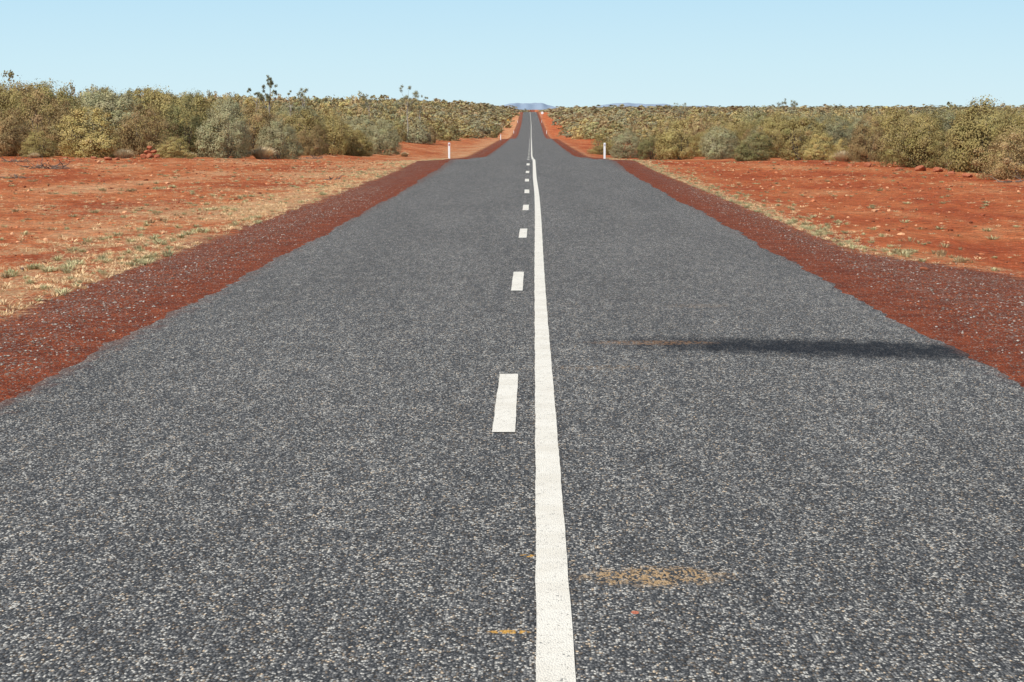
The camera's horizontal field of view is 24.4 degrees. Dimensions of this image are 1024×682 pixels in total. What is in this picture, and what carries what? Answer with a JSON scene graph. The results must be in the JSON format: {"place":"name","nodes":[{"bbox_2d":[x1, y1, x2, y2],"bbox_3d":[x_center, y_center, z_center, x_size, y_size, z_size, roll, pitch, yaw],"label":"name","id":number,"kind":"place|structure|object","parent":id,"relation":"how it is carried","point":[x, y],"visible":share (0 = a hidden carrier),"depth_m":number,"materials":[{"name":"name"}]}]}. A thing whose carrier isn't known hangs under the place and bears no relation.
{"place":"outdoors","nodes":[
{"label":"outdoors","id":0,"kind":"place"},
{"bbox_2d":[0,156,1022,316],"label":"verge grass","id":1,"kind":"structure","parent":0,"point":[105,258],"depth_m":45.35,"materials":[{"name":"beige plant"}]},
{"bbox_2d":[0,112,1023,681],"bbox_3d":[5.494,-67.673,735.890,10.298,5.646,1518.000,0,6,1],"label":"road","id":2,"kind":"structure","parent":0,"point":[530,402],"depth_m":12.68,"materials":[{"name":"asphalt"}]},
{"bbox_2d":[0,110,1023,401],"bbox_3d":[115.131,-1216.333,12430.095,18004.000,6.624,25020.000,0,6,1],"label":"ground","id":3,"kind":"structure","parent":0,"point":[972,240],"depth_m":44.55,"materials":[{"name":"soil"}]},
{"bbox_2d":[1,82,26,94],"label":"shrub","id":4,"kind":"object","parent":3,"relation":"on","point":[14,89],"visible":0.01,"depth_m":154.60,"materials":[{"name":"green plant"}]},
{"bbox_2d":[0,156,32,161],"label":"dead branch","id":5,"kind":"object","parent":3,"relation":"on","point":[20,160],"visible":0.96,"depth_m":105.87,"materials":[{"name":"grey wood"}]},
{"bbox_2d":[0,106,35,155],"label":"shrub","id":6,"kind":"object","parent":3,"relation":"on","point":[9,144],"visible":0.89,"depth_m":120.04,"materials":[{"name":"green plant"}]},
{"bbox_2d":[0,82,40,149],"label":"shrub","id":7,"kind":"object","parent":3,"relation":"on","point":[13,100],"visible":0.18,"depth_m":130.68,"materials":[{"name":"green plant"}]},
{"bbox_2d":[0,80,46,123],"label":"shrub","id":8,"kind":"object","parent":3,"relation":"on","point":[24,89],"visible":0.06,"depth_m":134.71,"materials":[{"name":"green plant"}]},
{"bbox_2d":[29,152,39,157],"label":"dry tussock","id":9,"kind":"object","parent":3,"relation":"on","point":[34,155],"visible":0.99,"depth_m":116.76,"materials":[{"name":"beige plant"}]},
{"bbox_2d":[13,79,60,112],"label":"shrub","id":10,"kind":"object","parent":3,"relation":"on","point":[19,93],"visible":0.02,"depth_m":136.53,"materials":[{"name":"green plant"}]},
{"bbox_2d":[17,128,59,157],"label":"shrub","id":11,"kind":"object","parent":3,"relation":"on","point":[41,147],"visible":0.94,"depth_m":118.55,"materials":[{"name":"green plant"}]},
{"bbox_2d":[15,157,71,168],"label":"dead branch","id":12,"kind":"object","parent":3,"relation":"on","point":[52,166],"visible":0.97,"depth_m":91.87,"materials":[{"name":"grey wood"}]},
{"bbox_2d":[12,86,83,155],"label":"shrub","id":13,"kind":"object","parent":3,"relation":"on","point":[39,117],"visible":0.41,"depth_m":123.85,"materials":[{"name":"green plant"}]},
{"bbox_2d":[16,78,85,142],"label":"shrub","id":14,"kind":"object","parent":3,"relation":"on","point":[65,98],"visible":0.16,"depth_m":129.86,"materials":[{"name":"green plant"}]},
{"bbox_2d":[50,102,88,154],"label":"shrub","id":15,"kind":"object","parent":3,"relation":"on","point":[73,123],"visible":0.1,"depth_m":125.25,"materials":[{"name":"green plant"}]},
{"bbox_2d":[55,105,123,157],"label":"shrub","id":16,"kind":"object","parent":3,"relation":"on","point":[90,144],"visible":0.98,"depth_m":120.91,"materials":[{"name":"green plant"}]},
{"bbox_2d":[69,87,125,112],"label":"shrub","id":17,"kind":"object","parent":3,"relation":"on","point":[85,100],"visible":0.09,"depth_m":161.02,"materials":[{"name":"green plant"}]},
{"bbox_2d":[84,92,120,125],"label":"shrub","id":18,"kind":"object","parent":3,"relation":"on","point":[104,104],"visible":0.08,"depth_m":141.07,"materials":[{"name":"green plant"}]},
{"bbox_2d":[91,87,124,111],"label":"shrub","id":19,"kind":"object","parent":3,"relation":"on","point":[101,88],"visible":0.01,"depth_m":173.41,"materials":[{"name":"green plant"}]},
{"bbox_2d":[83,89,145,152],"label":"shrub","id":20,"kind":"object","parent":3,"relation":"on","point":[106,107],"visible":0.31,"depth_m":134.99,"materials":[{"name":"green plant"}]},
{"bbox_2d":[110,148,134,157],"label":"dry tussock","id":21,"kind":"object","parent":3,"relation":"on","point":[123,153],"visible":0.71,"depth_m":118.58,"materials":[{"name":"beige plant"}]},
{"bbox_2d":[108,100,179,156],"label":"shrub","id":22,"kind":"object","parent":3,"relation":"on","point":[134,145],"visible":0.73,"depth_m":125.99,"materials":[{"name":"green plant"}]},
{"bbox_2d":[121,85,168,131],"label":"shrub","id":23,"kind":"object","parent":3,"relation":"on","point":[138,91],"visible":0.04,"depth_m":146.46,"materials":[{"name":"green plant"}]},
{"bbox_2d":[136,85,178,139],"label":"shrub","id":24,"kind":"object","parent":3,"relation":"on","point":[156,94],"visible":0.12,"depth_m":141.07,"materials":[{"name":"green plant"}]},
{"bbox_2d":[126,92,218,155],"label":"shrub","id":25,"kind":"object","parent":3,"relation":"on","point":[163,112],"visible":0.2,"depth_m":133.08,"materials":[{"name":"green plant"}]},
{"bbox_2d":[152,136,196,158],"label":"shrub","id":26,"kind":"object","parent":3,"relation":"on","point":[171,152],"visible":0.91,"depth_m":120.30,"materials":[{"name":"green plant"}]},
{"bbox_2d":[161,99,211,156],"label":"shrub","id":27,"kind":"object","parent":3,"relation":"on","point":[191,139],"visible":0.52,"depth_m":130.30,"materials":[{"name":"green plant"}]},
{"bbox_2d":[180,90,209,119],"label":"shrub","id":28,"kind":"object","parent":3,"relation":"on","point":[196,93],"visible":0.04,"depth_m":172.59,"materials":[{"name":"green plant"}]},
{"bbox_2d":[180,94,229,138],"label":"shrub","id":29,"kind":"object","parent":3,"relation":"on","point":[198,102],"visible":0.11,"depth_m":139.43,"materials":[{"name":"green plant"}]},
{"bbox_2d":[194,100,253,157],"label":"shrub","id":30,"kind":"object","parent":3,"relation":"on","point":[221,144],"visible":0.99,"depth_m":127.99,"materials":[{"name":"green plant"}]},
{"bbox_2d":[211,105,236,134],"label":"shrub","id":31,"kind":"object","parent":3,"relation":"on","point":[227,115],"visible":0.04,"depth_m":165.30,"materials":[{"name":"green plant"}]},
{"bbox_2d":[209,95,253,132],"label":"shrub","id":32,"kind":"object","parent":3,"relation":"on","point":[224,102],"visible":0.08,"depth_m":172.26,"materials":[{"name":"green plant"}]},
{"bbox_2d":[238,107,258,135],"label":"shrub","id":33,"kind":"object","parent":3,"relation":"on","point":[248,117],"visible":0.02,"depth_m":168.30,"materials":[{"name":"green plant"}]},
{"bbox_2d":[243,117,266,150],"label":"shrub","id":34,"kind":"object","parent":3,"relation":"on","point":[258,129],"visible":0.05,"depth_m":148.64,"materials":[{"name":"green plant"}]},
{"bbox_2d":[231,102,280,154],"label":"shrub","id":35,"kind":"object","parent":3,"relation":"on","point":[257,118],"visible":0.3,"depth_m":142.23,"materials":[{"name":"green plant"}]},
{"bbox_2d":[247,88,267,111],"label":"gum tree","id":36,"kind":"object","parent":3,"relation":"on","point":[258,95],"visible":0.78,"depth_m":204.34,"materials":[{"name":"green plant"}]},
{"bbox_2d":[243,95,272,114],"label":"shrub","id":37,"kind":"object","parent":3,"relation":"on","point":[247,101],"visible":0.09,"depth_m":218.99,"materials":[{"name":"green plant"}]},
{"bbox_2d":[249,145,277,158],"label":"dry tussock","id":38,"kind":"object","parent":3,"relation":"on","point":[262,153],"visible":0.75,"depth_m":130.39,"materials":[{"name":"beige plant"}]},
{"bbox_2d":[259,75,277,111],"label":"gum tree","id":39,"kind":"object","parent":3,"relation":"on","point":[269,84],"visible":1,"depth_m":198.81,"materials":[{"name":"green plant"}]},
{"bbox_2d":[254,117,304,158],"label":"shrub","id":40,"kind":"object","parent":3,"relation":"on","point":[278,135],"visible":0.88,"depth_m":136.22,"materials":[{"name":"green plant"}]},
{"bbox_2d":[274,113,297,138],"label":"shrub","id":41,"kind":"object","parent":3,"relation":"on","point":[285,121],"visible":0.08,"depth_m":192.71,"materials":[{"name":"green plant"}]},
{"bbox_2d":[273,104,299,116],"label":"shrub","id":42,"kind":"object","parent":3,"relation":"on","point":[281,110],"visible":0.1,"depth_m":222.18,"materials":[{"name":"green plant"}]},
{"bbox_2d":[282,90,296,118],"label":"gum tree","id":43,"kind":"object","parent":3,"relation":"on","point":[289,106],"visible":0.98,"depth_m":214.18,"materials":[{"name":"green plant"}]},
{"bbox_2d":[294,88,308,113],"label":"gum tree","id":44,"kind":"object","parent":3,"relation":"on","point":[298,108],"visible":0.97,"depth_m":213.86,"materials":[{"name":"green plant"}]},
{"bbox_2d":[282,107,332,154],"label":"shrub","id":45,"kind":"object","parent":3,"relation":"on","point":[309,121],"visible":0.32,"depth_m":161.03,"materials":[{"name":"green plant"}]},
{"bbox_2d":[293,125,328,155],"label":"shrub","id":46,"kind":"object","parent":3,"relation":"on","point":[311,147],"visible":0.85,"depth_m":151.11,"materials":[{"name":"green plant"}]},
{"bbox_2d":[317,112,358,154],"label":"shrub","id":47,"kind":"object","parent":3,"relation":"on","point":[339,137],"visible":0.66,"depth_m":169.07,"materials":[{"name":"green plant"}]},
{"bbox_2d":[341,129,368,152],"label":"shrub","id":48,"kind":"object","parent":3,"relation":"on","point":[358,135],"visible":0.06,"depth_m":189.36,"materials":[{"name":"green plant"}]},
{"bbox_2d":[338,129,373,156],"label":"shrub","id":49,"kind":"object","parent":3,"relation":"on","point":[361,150],"visible":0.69,"depth_m":170.96,"materials":[{"name":"green plant"}]},
{"bbox_2d":[346,113,384,151],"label":"shrub","id":50,"kind":"object","parent":3,"relation":"on","point":[365,119],"visible":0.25,"depth_m":198.90,"materials":[{"name":"green plant"}]},
{"bbox_2d":[360,93,383,115],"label":"gum tree","id":51,"kind":"object","parent":3,"relation":"on","point":[367,105],"visible":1,"depth_m":328.48,"materials":[{"name":"green plant"}]},
{"bbox_2d":[366,118,402,154],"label":"shrub","id":52,"kind":"object","parent":3,"relation":"on","point":[376,138],"visible":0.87,"depth_m":193.97,"materials":[{"name":"green plant"}]},
{"bbox_2d":[394,85,419,135],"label":"gum tree","id":53,"kind":"object","parent":3,"relation":"on","point":[415,93],"visible":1,"depth_m":288.52,"materials":[{"name":"green plant"}]},
{"bbox_2d":[413,95,427,127],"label":"gum tree","id":54,"kind":"object","parent":3,"relation":"on","point":[420,111],"visible":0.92,"depth_m":298.31,"materials":[{"name":"green plant"}]},
{"bbox_2d":[0,70,1023,147],"bbox_3d":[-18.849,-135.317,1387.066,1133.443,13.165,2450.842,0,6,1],"label":"scrub","id":55,"kind":"object","parent":3,"relation":"on","point":[443,119],"visible":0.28,"depth_m":399.21,"materials":[{"name":"green plant"}]},
{"bbox_2d":[0,157,1023,278],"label":"earth stones","id":56,"kind":"object","parent":3,"relation":"on","point":[290,179],"visible":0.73,"depth_m":70.88,"materials":[{"name":"stone"}]},
{"bbox_2d":[586,133,621,154],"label":"shrub","id":57,"kind":"object","parent":3,"relation":"on","point":[597,148],"visible":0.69,"depth_m":219.11,"materials":[{"name":"green plant"}]},
{"bbox_2d":[608,129,642,157],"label":"shrub","id":58,"kind":"object","parent":3,"relation":"on","point":[622,139],"visible":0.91,"depth_m":193.53,"materials":[{"name":"green plant"}]},
{"bbox_2d":[637,133,659,159],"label":"shrub","id":59,"kind":"object","parent":3,"relation":"on","point":[646,149],"visible":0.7,"depth_m":174.04,"materials":[{"name":"green plant"}]},
{"bbox_2d":[653,118,699,159],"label":"shrub","id":60,"kind":"object","parent":3,"relation":"on","point":[670,146],"visible":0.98,"depth_m":152.93,"materials":[{"name":"green plant"}]},
{"bbox_2d":[668,102,686,113],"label":"gum tree","id":61,"kind":"object","parent":3,"relation":"on","point":[679,110],"visible":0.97,"depth_m":417.18,"materials":[{"name":"green plant"}]},
{"bbox_2d":[687,130,705,148],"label":"shrub","id":62,"kind":"object","parent":3,"relation":"on","point":[701,133],"visible":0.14,"depth_m":203.00,"materials":[{"name":"green plant"}]},
{"bbox_2d":[693,140,706,156],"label":"shrub","id":63,"kind":"object","parent":3,"relation":"on","point":[699,152],"visible":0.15,"depth_m":178.55,"materials":[{"name":"green plant"}]},
{"bbox_2d":[704,126,720,134],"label":"shrub","id":64,"kind":"object","parent":3,"relation":"on","point":[712,128],"visible":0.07,"depth_m":224.53,"materials":[{"name":"green plant"}]},
{"bbox_2d":[700,133,726,156],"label":"shrub","id":65,"kind":"object","parent":3,"relation":"on","point":[709,147],"visible":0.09,"depth_m":172.51,"materials":[{"name":"green plant"}]},
{"bbox_2d":[699,123,740,159],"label":"shrub","id":66,"kind":"object","parent":3,"relation":"on","point":[717,151],"visible":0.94,"depth_m":147.77,"materials":[{"name":"green plant"}]},
{"bbox_2d":[728,118,762,146],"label":"shrub","id":67,"kind":"object","parent":3,"relation":"on","point":[740,131],"visible":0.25,"depth_m":208.69,"materials":[{"name":"green plant"}]},
{"bbox_2d":[740,125,763,144],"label":"shrub","id":68,"kind":"object","parent":3,"relation":"on","point":[747,130],"visible":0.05,"depth_m":197.02,"materials":[{"name":"green plant"}]},
{"bbox_2d":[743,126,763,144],"bbox_3d":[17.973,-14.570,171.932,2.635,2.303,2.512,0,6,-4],"label":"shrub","id":69,"kind":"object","parent":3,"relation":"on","point":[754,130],"visible":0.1,"depth_m":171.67,"materials":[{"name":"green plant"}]},
{"bbox_2d":[731,130,776,160],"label":"shrub","id":70,"kind":"object","parent":3,"relation":"on","point":[744,153],"visible":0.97,"depth_m":132.85,"materials":[{"name":"green plant"}]},
{"bbox_2d":[754,110,801,157],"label":"shrub","id":71,"kind":"object","parent":3,"relation":"on","point":[768,127],"visible":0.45,"depth_m":143.64,"materials":[{"name":"green plant"}]},
{"bbox_2d":[776,98,797,113],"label":"gum tree","id":72,"kind":"object","parent":3,"relation":"on","point":[784,102],"visible":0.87,"depth_m":328.06,"materials":[{"name":"green plant"}]},
{"bbox_2d":[775,114,828,160],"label":"shrub","id":73,"kind":"object","parent":3,"relation":"on","point":[799,147],"visible":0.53,"depth_m":125.84,"materials":[{"name":"green plant"}]},
{"bbox_2d":[800,133,834,159],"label":"shrub","id":74,"kind":"object","parent":3,"relation":"on","point":[812,153],"visible":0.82,"depth_m":119.04,"materials":[{"name":"green plant"}]},
{"bbox_2d":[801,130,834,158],"bbox_3d":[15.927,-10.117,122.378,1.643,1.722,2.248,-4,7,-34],"label":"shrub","id":75,"kind":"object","parent":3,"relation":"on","point":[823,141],"visible":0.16,"depth_m":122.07,"materials":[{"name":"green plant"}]},
{"bbox_2d":[799,116,850,151],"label":"shrub","id":76,"kind":"object","parent":3,"relation":"on","point":[838,135],"visible":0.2,"depth_m":134.70,"materials":[{"name":"green plant"}]},
{"bbox_2d":[824,115,855,144],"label":"shrub","id":77,"kind":"object","parent":3,"relation":"on","point":[847,131],"visible":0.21,"depth_m":160.51,"materials":[{"name":"green plant"}]},
{"bbox_2d":[827,137,854,160],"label":"shrub","id":78,"kind":"object","parent":3,"relation":"on","point":[843,148],"visible":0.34,"depth_m":114.44,"materials":[{"name":"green plant"}]},
{"bbox_2d":[831,151,851,161],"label":"dry tussock","id":79,"kind":"object","parent":3,"relation":"on","point":[840,156],"visible":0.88,"depth_m":110.30,"materials":[{"name":"beige plant"}]},
{"bbox_2d":[835,116,859,145],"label":"shrub","id":80,"kind":"object","parent":3,"relation":"on","point":[852,121],"visible":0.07,"depth_m":179.94,"materials":[{"name":"green plant"}]},
{"bbox_2d":[849,116,872,141],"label":"shrub","id":81,"kind":"object","parent":3,"relation":"on","point":[863,124],"visible":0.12,"depth_m":162.89,"materials":[{"name":"green plant"}]},
{"bbox_2d":[845,116,888,161],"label":"shrub","id":82,"kind":"object","parent":3,"relation":"on","point":[857,148],"visible":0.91,"depth_m":108.21,"materials":[{"name":"brown plant"}]},
{"bbox_2d":[860,112,879,124],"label":"shrub","id":83,"kind":"object","parent":3,"relation":"on","point":[868,118],"visible":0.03,"depth_m":196.37,"materials":[{"name":"green plant"}]},
{"bbox_2d":[863,117,900,154],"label":"shrub","id":84,"kind":"object","parent":3,"relation":"on","point":[878,131],"visible":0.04,"depth_m":141.13,"materials":[{"name":"green plant"}]},
{"bbox_2d":[865,107,921,160],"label":"shrub","id":85,"kind":"object","parent":3,"relation":"on","point":[890,118],"visible":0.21,"depth_m":112.89,"materials":[{"name":"green plant"}]},
{"bbox_2d":[878,109,910,130],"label":"shrub","id":86,"kind":"object","parent":3,"relation":"on","point":[900,112],"visible":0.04,"depth_m":150.45,"materials":[{"name":"green plant"}]},
{"bbox_2d":[872,111,946,167],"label":"shrub","id":87,"kind":"object","parent":3,"relation":"on","point":[909,144],"visible":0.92,"depth_m":98.79,"materials":[{"name":"green plant"}]},
{"bbox_2d":[914,165,925,170],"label":"rock","id":88,"kind":"object","parent":3,"relation":"on","point":[920,168],"visible":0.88,"depth_m":91.48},
{"bbox_2d":[904,110,945,157],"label":"shrub","id":89,"kind":"object","parent":3,"relation":"on","point":[923,117],"visible":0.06,"depth_m":123.39,"materials":[{"name":"green plant"}]},
{"bbox_2d":[911,115,943,158],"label":"shrub","id":90,"kind":"object","parent":3,"relation":"on","point":[928,130],"visible":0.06,"depth_m":118.20,"materials":[{"name":"green plant"}]},
{"bbox_2d":[932,167,942,171],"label":"rock","id":91,"kind":"object","parent":3,"relation":"on","point":[937,169],"visible":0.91,"depth_m":89.51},
{"bbox_2d":[918,104,957,141],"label":"shrub","id":92,"kind":"object","parent":3,"relation":"on","point":[950,117],"visible":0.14,"depth_m":125.34,"materials":[{"name":"green plant"}]},
{"bbox_2d":[927,109,949,125],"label":"shrub","id":93,"kind":"object","parent":3,"relation":"on","point":[938,117],"visible":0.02,"depth_m":137.54,"materials":[{"name":"green plant"}]},
{"bbox_2d":[933,129,956,167],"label":"shrub","id":94,"kind":"object","parent":3,"relation":"on","point":[939,161],"visible":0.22,"depth_m":97.29,"materials":[{"name":"green plant"}]},
{"bbox_2d":[944,108,973,123],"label":"shrub","id":95,"kind":"object","parent":3,"relation":"on","point":[958,115],"visible":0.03,"depth_m":144.56,"materials":[{"name":"green plant"}]},
{"bbox_2d":[962,173,972,177],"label":"rock","id":96,"kind":"object","parent":3,"relation":"on","point":[966,175],"visible":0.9,"depth_m":83.58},
{"bbox_2d":[962,112,995,127],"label":"shrub","id":97,"kind":"object","parent":3,"relation":"on","point":[986,115],"visible":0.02,"depth_m":133.17,"materials":[{"name":"green plant"}]},
{"bbox_2d":[941,94,1017,172],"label":"shrub","id":98,"kind":"object","parent":3,"relation":"on","point":[968,142],"visible":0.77,"depth_m":89.88,"materials":[{"name":"green plant"}]},
{"bbox_2d":[973,106,1013,121],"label":"shrub","id":99,"kind":"object","parent":3,"relation":"on","point":[991,111],"visible":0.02,"depth_m":138.52,"materials":[{"name":"green plant"}]},
{"bbox_2d":[970,124,1023,179],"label":"shrub","id":100,"kind":"object","parent":3,"relation":"on","point":[1003,172],"visible":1,"depth_m":78.71,"materials":[{"name":"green plant"}]},
{"bbox_2d":[974,110,1021,152],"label":"shrub","id":101,"kind":"object","parent":3,"relation":"on","point":[993,125],"visible":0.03,"depth_m":110.53,"materials":[{"name":"green plant"}]},
{"bbox_2d":[985,110,1023,172],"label":"shrub","id":102,"kind":"object","parent":3,"relation":"on","point":[1018,123],"visible":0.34,"depth_m":88.24,"materials":[{"name":"green plant"}]},
{"bbox_2d":[990,176,1023,182],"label":"dead branch","id":103,"kind":"object","parent":3,"relation":"on","point":[1020,180],"visible":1,"depth_m":75.78,"materials":[{"name":"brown wood"}]},
{"bbox_2d":[0,185,1023,391],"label":"shoulder gravel","id":104,"kind":"structure","parent":0,"point":[50,346],"depth_m":28.90,"materials":[{"name":"gravel"}]},
{"bbox_2d":[0,0,1023,107],"label":"sky","id":105,"kind":"structure","parent":0,"point":[566,53],"materials":[{"name":"blue"}]},
{"bbox_2d":[500,103,557,109],"bbox_3d":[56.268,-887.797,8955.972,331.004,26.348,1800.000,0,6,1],"label":"hill","id":106,"kind":"structure","parent":0,"point":[531,106],"depth_m":8448.86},
{"bbox_2d":[596,103,673,107],"bbox_3d":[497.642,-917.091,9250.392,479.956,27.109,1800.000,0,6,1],"label":"hill","id":107,"kind":"structure","parent":0,"point":[628,104],"depth_m":8879.75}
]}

